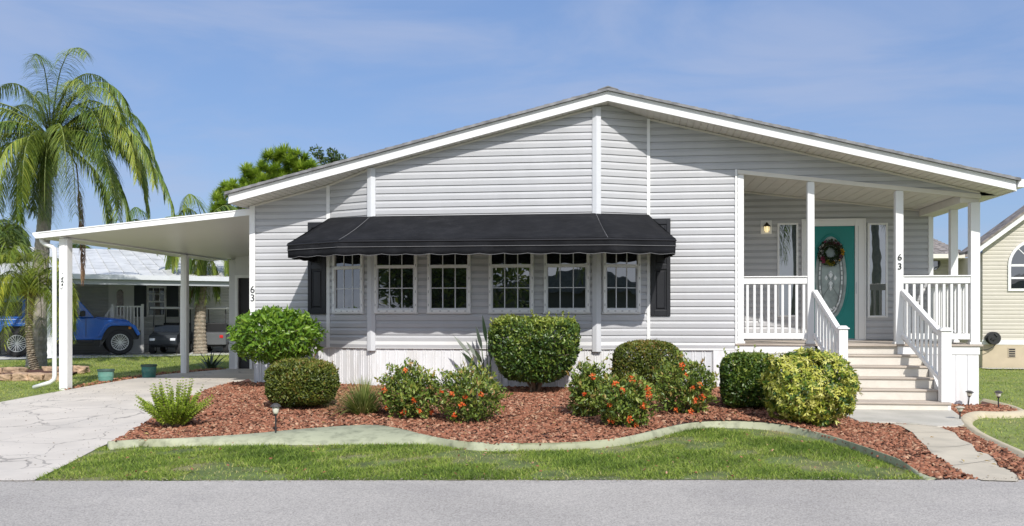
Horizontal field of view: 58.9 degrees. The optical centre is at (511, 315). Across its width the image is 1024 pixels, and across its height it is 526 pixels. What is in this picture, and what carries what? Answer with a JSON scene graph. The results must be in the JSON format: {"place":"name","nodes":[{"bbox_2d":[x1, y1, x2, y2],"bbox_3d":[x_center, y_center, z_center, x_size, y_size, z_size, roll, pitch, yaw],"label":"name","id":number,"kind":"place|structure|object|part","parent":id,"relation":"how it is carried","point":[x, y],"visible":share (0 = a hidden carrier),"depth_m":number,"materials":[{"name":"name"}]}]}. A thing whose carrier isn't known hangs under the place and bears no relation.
{"place":"outdoors","nodes":[
{"label":"outdoors","id":0,"kind":"place"},
{"bbox_2d":[0,350,228,358],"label":"neighbour driveway","id":1,"kind":"structure","parent":0,"point":[81,355],"depth_m":29.90,"materials":[{"name":"concrete"}]},
{"bbox_2d":[0,296,139,356],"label":"parked off road car","id":2,"kind":"object","parent":1,"relation":"on","point":[118,336],"visible":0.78,"depth_m":29.06,"materials":[{"name":"blue paint"}]},
{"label":"side window","id":3,"kind":"part","parent":2,"relation":"part of","materials":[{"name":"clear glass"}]},
{"bbox_2d":[148,307,192,353],"bbox_3d":[-11.648,0.503,30.971,1.032,1.574,2.133,0,0,-6],"label":"golf cart","id":4,"kind":"object","parent":1,"relation":"on","point":[165,336],"visible":0.77,"depth_m":30.27,"materials":[{"name":"grey"}]},
{"bbox_2d":[206,307,228,352],"bbox_3d":[-10.326,0.503,31.863,1.032,1.574,2.133,0,0,-6],"label":"golf cart","id":5,"kind":"object","parent":1,"relation":"on","point":[217,335],"visible":0.52,"depth_m":31.01,"materials":[{"name":"silver metal"}]},
{"bbox_2d":[0,368,253,480],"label":"driveway","id":6,"kind":"structure","parent":0,"point":[52,408],"depth_m":11.87,"materials":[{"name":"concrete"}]},
{"bbox_2d":[141,364,156,377],"bbox_3d":[-7.561,1.162,18.882,0.321,0.275,0.321,0,0,7],"label":"planter tub","id":7,"kind":"object","parent":6,"relation":"on","point":[148,370],"visible":1,"depth_m":18.77,"materials":[{"name":"teal"}]},
{"bbox_2d":[36,426,928,480],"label":"front lawn","id":8,"kind":"structure","parent":0,"point":[219,475],"depth_m":8.48,"materials":[{"name":"plant"}]},
{"bbox_2d":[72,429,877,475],"bbox_3d":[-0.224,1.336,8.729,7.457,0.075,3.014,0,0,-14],"label":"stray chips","id":9,"kind":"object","parent":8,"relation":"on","point":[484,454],"visible":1,"depth_m":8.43,"materials":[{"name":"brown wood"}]},
{"bbox_2d":[107,421,936,479],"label":"garden curb","id":10,"kind":"structure","parent":8,"relation":"on","point":[364,434],"depth_m":9.80,"materials":[{"name":"beige concrete"}]},
{"bbox_2d":[0,479,1023,525],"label":"road","id":11,"kind":"structure","parent":0,"point":[894,502],"depth_m":6.72,"materials":[{"name":"grey asphalt"}]},
{"bbox_2d":[0,476,1023,482],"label":"road grit","id":12,"kind":"object","parent":11,"relation":"on","point":[511,481],"visible":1,"depth_m":7.64,"materials":[{"name":"grey gravel"}]},
{"bbox_2d":[0,355,1023,480],"bbox_3d":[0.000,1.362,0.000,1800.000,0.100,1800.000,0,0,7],"label":"ground","id":13,"kind":"structure","parent":0,"point":[1012,428],"depth_m":17.25,"materials":[{"name":"green plant"}]},
{"bbox_2d":[0,374,11,380],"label":"edging rock","id":14,"kind":"object","parent":13,"relation":"on","point":[6,377],"visible":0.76,"depth_m":17.97,"materials":[{"name":"beige stone"}]},
{"bbox_2d":[0,213,30,246],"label":"cabbage palm","id":15,"kind":"object","parent":13,"relation":"on","point":[5,225],"visible":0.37,"depth_m":41.72,"materials":[{"name":"green plant"}]},
{"bbox_2d":[3,367,27,372],"bbox_3d":[-10.918,1.235,19.909,0.443,0.202,0.312,0,0,5],"label":"edging rock","id":16,"kind":"object","parent":13,"relation":"on","point":[14,369],"visible":0.52,"depth_m":19.78,"materials":[{"name":"beige stone"}]},
{"bbox_2d":[0,226,33,294],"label":"cabbage palm","id":17,"kind":"object","parent":13,"relation":"on","point":[10,242],"visible":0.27,"depth_m":30.11,"materials":[{"name":"green plant"}]},
{"bbox_2d":[12,372,28,380],"bbox_3d":[-9.758,1.235,18.119,0.366,0.193,0.314,0,0,3],"label":"edging rock","id":18,"kind":"object","parent":13,"relation":"on","point":[21,376],"visible":0.77,"depth_m":17.98,"materials":[{"name":"beige stone"}]},
{"bbox_2d":[28,372,45,380],"bbox_3d":[-9.445,1.234,18.117,0.331,0.185,0.308,0,0,8],"label":"edging rock","id":19,"kind":"object","parent":13,"relation":"on","point":[37,376],"visible":0.75,"depth_m":17.99,"materials":[{"name":"beige stone"}]},
{"bbox_2d":[3,369,74,373],"bbox_3d":[-10.520,1.250,19.924,1.872,0.001,3.690,0,0,-30],"label":"palm bed","id":20,"kind":"object","parent":13,"relation":"on","point":[32,371],"visible":0.18,"depth_m":20.15,"materials":[{"name":"brown soil"}]},
{"bbox_2d":[0,244,80,369],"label":"pygmy date palm","id":21,"kind":"object","parent":20,"relation":"on","point":[32,290],"visible":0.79,"depth_m":20.70,"materials":[{"name":"green plant"}]},
{"bbox_2d":[42,366,58,370],"bbox_3d":[-10.338,1.231,20.464,0.429,0.170,0.310,0,0,-1],"label":"edging rock","id":22,"kind":"object","parent":20,"relation":"on","point":[46,368],"visible":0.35,"depth_m":20.33,"materials":[{"name":"beige stone"}]},
{"bbox_2d":[73,366,90,373],"bbox_3d":[-9.616,1.225,20.270,0.281,0.202,0.312,0,0,-3],"label":"edging rock","id":23,"kind":"object","parent":20,"relation":"on","point":[81,369],"visible":0.89,"depth_m":20.14,"materials":[{"name":"beige stone"}]},
{"bbox_2d":[44,372,58,380],"bbox_3d":[-9.130,1.236,18.116,0.334,0.200,0.316,0,0,-6],"label":"edging rock","id":24,"kind":"object","parent":13,"relation":"on","point":[48,377],"visible":0.52,"depth_m":17.97,"materials":[{"name":"beige stone"}]},
{"bbox_2d":[55,243,91,248],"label":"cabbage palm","id":25,"kind":"object","parent":13,"relation":"on","point":[78,246],"visible":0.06,"depth_m":43.69,"materials":[{"name":"green plant"}]},
{"bbox_2d":[0,47,175,367],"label":"queen palm","id":26,"kind":"object","parent":13,"relation":"on","point":[41,149],"visible":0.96,"depth_m":22.46,"materials":[{"name":"green plant"}]},
{"bbox_2d":[97,369,114,381],"bbox_3d":[-7.925,1.176,17.693,0.322,0.248,0.322,0,0,7],"label":"planter tub","id":27,"kind":"object","parent":13,"relation":"on","point":[105,374],"visible":0.96,"depth_m":17.58,"materials":[{"name":"teal"}]},
{"bbox_2d":[0,247,228,357],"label":"neighbour house","id":28,"kind":"structure","parent":13,"relation":"on","point":[132,287],"depth_m":31.53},
{"bbox_2d":[108,285,133,323],"bbox_3d":[-13.690,-0.310,31.747,0.827,1.661,0.046,0,0,-28],"label":"door","id":29,"kind":"structure","parent":28,"relation":"in","point":[118,295],"depth_m":31.74,"materials":[{"name":"white"}]},
{"bbox_2d":[147,286,165,316],"bbox_3d":[-12.673,-0.487,32.294,0.642,1.080,0.034,0,0,-28],"label":"window","id":30,"kind":"structure","parent":28,"relation":"in","point":[156,295],"depth_m":32.30,"materials":[{"name":"white paint"}]},
{"bbox_2d":[0,353,228,400],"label":"side grass","id":31,"kind":"structure","parent":13,"relation":"on","point":[113,361],"depth_m":23.32,"materials":[{"name":"green plant"}]},
{"bbox_2d":[108,207,170,249],"bbox_3d":[-15.187,-1.521,37.776,3.084,5.773,2.673,0,0,-20],"label":"feather palm","id":32,"kind":"object","parent":13,"relation":"on","point":[135,212],"visible":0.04,"depth_m":36.82,"materials":[{"name":"green plant"}]},
{"bbox_2d":[64,367,224,389],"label":"strip mulch","id":33,"kind":"object","parent":13,"relation":"on","point":[125,378],"visible":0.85,"depth_m":18.58,"materials":[{"name":"brown wood"}]},
{"bbox_2d":[156,194,237,353],"bbox_3d":[-10.492,-1.312,30.676,2.866,5.379,2.493,0,0,-20],"label":"feather palm","id":34,"kind":"object","parent":13,"relation":"on","point":[198,267],"visible":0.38,"depth_m":30.45,"materials":[{"name":"green plant"}]},
{"bbox_2d":[191,352,226,368],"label":"agave like plant","id":35,"kind":"object","parent":13,"relation":"on","point":[208,363],"visible":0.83,"depth_m":22.05,"materials":[{"name":"green plant"}]},
{"bbox_2d":[207,177,248,212],"bbox_3d":[-11.131,-2.000,35.991,2.128,7.015,3.900,0,0,-17],"label":"pine tree","id":36,"kind":"object","parent":13,"relation":"on","point":[218,198],"visible":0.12,"depth_m":34.76,"materials":[{"name":"green plant"}]},
{"bbox_2d":[270,403,280,432],"bbox_3d":[-2.630,1.176,10.094,0.118,0.396,0.118,0,0,-15],"label":"path light","id":37,"kind":"object","parent":13,"relation":"on","point":[275,407],"visible":0.97,"depth_m":10.07,"materials":[{"name":"black plastic"}]},
{"bbox_2d":[236,143,319,186],"bbox_3d":[-10.362,-2.943,40.007,4.178,8.904,5.330,0,0,-11],"label":"pine tree","id":38,"kind":"object","parent":13,"relation":"on","point":[290,160],"visible":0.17,"depth_m":38.32,"materials":[{"name":"green plant"}]},
{"bbox_2d":[309,143,347,165],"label":"slender tree","id":39,"kind":"object","parent":13,"relation":"on","point":[322,159],"visible":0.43,"depth_m":41.92,"materials":[{"name":"green plant"}]},
{"bbox_2d":[112,379,1023,479],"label":"mulch bed","id":40,"kind":"object","parent":13,"relation":"on","point":[689,421],"visible":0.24,"depth_m":10.77,"materials":[{"name":"brown wood"}]},
{"bbox_2d":[134,377,213,426],"bbox_3d":[-3.941,1.010,10.597,0.939,0.572,0.964,0,0,-32],"label":"foxtail fern","id":41,"kind":"object","parent":40,"relation":"on","point":[168,411],"visible":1,"depth_m":10.45,"materials":[{"name":"green plant"}]},
{"bbox_2d":[226,304,327,365],"bbox_3d":[-3.701,0.512,14.297,1.559,1.389,1.409,0,0,7],"label":"clipped standard tree","id":42,"kind":"object","parent":40,"relation":"on","point":[278,341],"visible":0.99,"depth_m":13.96,"materials":[{"name":"green plant"}]},
{"bbox_2d":[263,354,341,408],"bbox_3d":[-2.798,0.893,12.072,0.993,0.771,0.854,0,0,7],"label":"clipped round bush","id":43,"kind":"object","parent":40,"relation":"on","point":[297,382],"visible":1,"depth_m":11.78,"materials":[{"name":"green plant"}]},
{"bbox_2d":[321,375,396,415],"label":"ornamental grass","id":44,"kind":"object","parent":40,"relation":"on","point":[363,401],"depth_m":11.43,"materials":[{"name":"green plant"}]},
{"bbox_2d":[374,357,441,418],"bbox_3d":[-1.268,0.910,11.152,0.850,0.807,0.767,0,0,7],"label":"ixora bush","id":45,"kind":"object","parent":40,"relation":"on","point":[405,397],"visible":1,"depth_m":11.02,"materials":[{"name":"green plant"}]},
{"bbox_2d":[428,356,512,423],"bbox_3d":[-0.491,0.908,10.885,0.934,0.833,0.946,0,0,-33],"label":"ixora bush","id":46,"kind":"object","parent":40,"relation":"on","point":[476,397],"visible":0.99,"depth_m":10.76,"materials":[{"name":"green plant"}]},
{"bbox_2d":[454,315,491,386],"bbox_3d":[-0.565,0.575,14.083,0.554,1.164,0.544,0,0,34],"label":"bird of paradise plant","id":47,"kind":"object","parent":40,"relation":"on","point":[475,353],"visible":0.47,"depth_m":14.03,"materials":[{"name":"green plant"}]},
{"bbox_2d":[487,310,582,392],"bbox_3d":[0.333,0.551,13.527,1.434,1.305,1.168,0,0,7],"label":"clipped square hedge","id":48,"kind":"object","parent":40,"relation":"on","point":[539,345],"visible":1,"depth_m":13.16,"materials":[{"name":"green plant"}]},
{"bbox_2d":[124,381,1015,469],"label":"fallen leaves","id":49,"kind":"object","parent":40,"relation":"on","point":[599,423],"visible":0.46,"depth_m":10.67,"materials":[{"name":"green plant"}]},
{"bbox_2d":[565,353,609,416],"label":"ixora bush","id":50,"kind":"object","parent":40,"relation":"on","point":[584,383],"visible":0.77,"depth_m":11.14,"materials":[{"name":"green plant"}]},
{"bbox_2d":[589,372,664,427],"bbox_3d":[1.239,0.985,10.477,0.790,0.692,0.820,0,0,44],"label":"ixora bush","id":51,"kind":"object","parent":40,"relation":"on","point":[632,407],"visible":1,"depth_m":10.36,"materials":[{"name":"green plant"}]},
{"bbox_2d":[609,338,683,389],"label":"clipped oval bush","id":52,"kind":"object","parent":40,"relation":"on","point":[646,355],"visible":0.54,"depth_m":13.11,"materials":[{"name":"green plant"}]},
{"bbox_2d":[651,350,719,413],"bbox_3d":[2.171,0.859,11.428,0.874,0.844,0.805,0,0,7],"label":"ixora bush","id":53,"kind":"object","parent":40,"relation":"on","point":[692,388],"visible":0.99,"depth_m":11.28,"materials":[{"name":"green plant"}]},
{"bbox_2d":[716,344,775,407],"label":"clipped box hedge","id":54,"kind":"object","parent":40,"relation":"on","point":[740,374],"visible":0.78,"depth_m":11.58,"materials":[{"name":"green plant"}]},
{"bbox_2d":[757,346,862,426],"bbox_3d":[3.570,0.855,10.854,1.211,0.977,1.059,0,0,7],"label":"variegated bush","id":55,"kind":"object","parent":40,"relation":"on","point":[812,391],"visible":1,"depth_m":10.52,"materials":[{"name":"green plant"}]},
{"bbox_2d":[955,406,964,418],"bbox_3d":[5.789,1.299,11.716,0.118,0.258,0.118,0,0,-15],"label":"path light","id":56,"kind":"object","parent":40,"relation":"on","point":[960,409],"visible":0.96,"depth_m":11.69,"materials":[{"name":"white plastic"}]},
{"bbox_2d":[965,390,973,404],"bbox_3d":[6.874,1.279,13.620,0.118,0.300,0.118,0,0,-15],"label":"path light","id":57,"kind":"object","parent":40,"relation":"on","point":[969,393],"visible":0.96,"depth_m":13.60,"materials":[{"name":"black plastic"}]},
{"bbox_2d":[994,390,1002,406],"bbox_3d":[7.142,1.266,13.313,0.118,0.326,0.118,0,0,30],"label":"path light","id":58,"kind":"object","parent":40,"relation":"on","point":[998,393],"visible":0.95,"depth_m":13.29,"materials":[{"name":"black plastic"}]},
{"bbox_2d":[224,86,1023,409],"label":"manufactured home","id":59,"kind":"object","parent":13,"relation":"on","point":[610,218],"visible":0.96,"depth_m":14.32,"materials":[{"name":"grey plastic"}]},
{"bbox_2d":[32,209,253,389],"bbox_3d":[-5.729,-0.223,20.712,4.096,3.145,10.512,0,0,7],"label":"carport","id":60,"kind":"object","parent":59,"relation":"attached to","point":[217,236],"visible":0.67,"depth_m":16.66,"materials":[{"name":"white paint"}]},
{"bbox_2d":[239,278,248,368],"bbox_3d":[-6.455,0.210,21.937,0.300,2.220,0.020,0,0,7],"label":"doorway","id":61,"kind":"structure","parent":60,"relation":"in","point":[243,282],"depth_m":21.93,"materials":[{"name":"grey"}]},
{"bbox_2d":[332,254,364,313],"bbox_3d":[-2.681,-0.703,14.827,0.654,1.355,0.281,0,0,11],"label":"window","id":62,"kind":"structure","parent":59,"relation":"in","point":[347,271],"depth_m":14.83,"materials":[{"name":"white paint"}]},
{"bbox_2d":[373,254,417,313],"bbox_3d":[-1.865,-0.703,14.524,0.733,1.355,0.053,0,0,7],"label":"window","id":63,"kind":"structure","parent":59,"relation":"in","point":[395,276],"depth_m":14.53,"materials":[{"name":"glass"}]},
{"bbox_2d":[426,254,471,313],"bbox_3d":[-1.004,-0.703,14.417,0.728,1.355,0.053,0,0,7],"label":"window","id":64,"kind":"structure","parent":59,"relation":"in","point":[448,276],"depth_m":14.42,"materials":[{"name":"white paint"}]},
{"bbox_2d":[488,253,534,313],"bbox_3d":[-0.014,-0.703,14.293,0.743,1.355,0.053,0,0,7],"label":"window","id":65,"kind":"structure","parent":59,"relation":"in","point":[511,276],"depth_m":14.30,"materials":[{"name":"white paint"}]},
{"bbox_2d":[543,253,590,313],"bbox_3d":[0.855,-0.703,14.185,0.745,1.355,0.053,0,0,7],"label":"window","id":66,"kind":"structure","parent":59,"relation":"in","point":[566,276],"depth_m":14.19,"materials":[{"name":"glass"}]},
{"bbox_2d":[602,253,640,313],"bbox_3d":[1.724,-0.703,14.257,0.642,1.355,0.284,0,0,3],"label":"window","id":67,"kind":"structure","parent":59,"relation":"in","point":[621,278],"depth_m":14.26,"materials":[{"name":"glass"}]},
{"bbox_2d":[814,226,854,338],"bbox_3d":[5.628,-0.581,15.998,0.806,1.982,0.047,0,0,7],"label":"front door","id":68,"kind":"structure","parent":59,"relation":"in","point":[835,284],"depth_m":15.98,"materials":[{"name":"teal paint"}]},
{"bbox_2d":[817,239,844,266],"bbox_3d":[5.603,-1.104,15.915,0.491,0.521,0.150,0,0,7],"label":"wreath","id":69,"kind":"object","parent":68,"relation":"attached to","point":[825,246],"visible":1,"depth_m":15.90,"materials":[{"name":"brown"}]},
{"bbox_2d":[843,409,963,427],"bbox_3d":[5.285,1.379,12.006,1.717,0.082,2.064,0,0,7],"label":"entry pad","id":70,"kind":"object","parent":13,"relation":"on","point":[938,418],"visible":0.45,"depth_m":11.87,"materials":[{"name":"concrete"}]},
{"bbox_2d":[932,206,1023,367],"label":"beige house","id":71,"kind":"structure","parent":13,"relation":"on","point":[1002,279],"depth_m":24.06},
{"bbox_2d":[933,260,939,269],"bbox_3d":[12.065,-1.484,25.967,0.380,0.380,0.040,0,0,7],"label":"window","id":72,"kind":"structure","parent":71,"relation":"in","point":[936,263],"depth_m":25.93,"materials":[{"name":"glass"}]},
{"bbox_2d":[980,332,1000,350],"bbox_3d":[12.637,0.692,23.970,0.494,0.512,0.281,0,0,7],"label":"hose reel","id":73,"kind":"object","parent":71,"relation":"attached to","point":[994,338],"visible":1,"depth_m":23.87,"materials":[{"name":"black plastic"}]},
{"bbox_2d":[1008,242,1023,290],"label":"arched window","id":74,"kind":"structure","parent":71,"relation":"in","point":[1016,258],"depth_m":23.98,"materials":[{"name":"white paint"}]},
{"bbox_2d":[961,409,1023,458],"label":"garden curb","id":75,"kind":"structure","parent":13,"relation":"on","point":[968,419],"depth_m":11.81,"materials":[{"name":"beige concrete"}]},
{"bbox_2d":[979,398,1022,409],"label":"garden curb back","id":76,"kind":"structure","parent":13,"relation":"on","point":[996,402],"depth_m":14.02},
{"bbox_2d":[0,0,1023,257],"label":"sky","id":77,"kind":"structure","parent":0,"point":[212,84],"materials":[{"name":"blue"}]},
{"bbox_2d":[895,424,1018,480],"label":"garden path","id":78,"kind":"structure","parent":0,"point":[941,440],"depth_m":8.95,"materials":[{"name":"concrete"}]},
{"bbox_2d":[974,367,1023,448],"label":"grass","id":79,"kind":"structure","parent":0,"point":[1011,384],"depth_m":16.04,"materials":[{"name":"green plant"}]},
{"bbox_2d":[988,368,1023,368],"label":"side path","id":80,"kind":"structure","parent":0,"point":[1006,368],"depth_m":23.50,"materials":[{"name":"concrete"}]}
]}

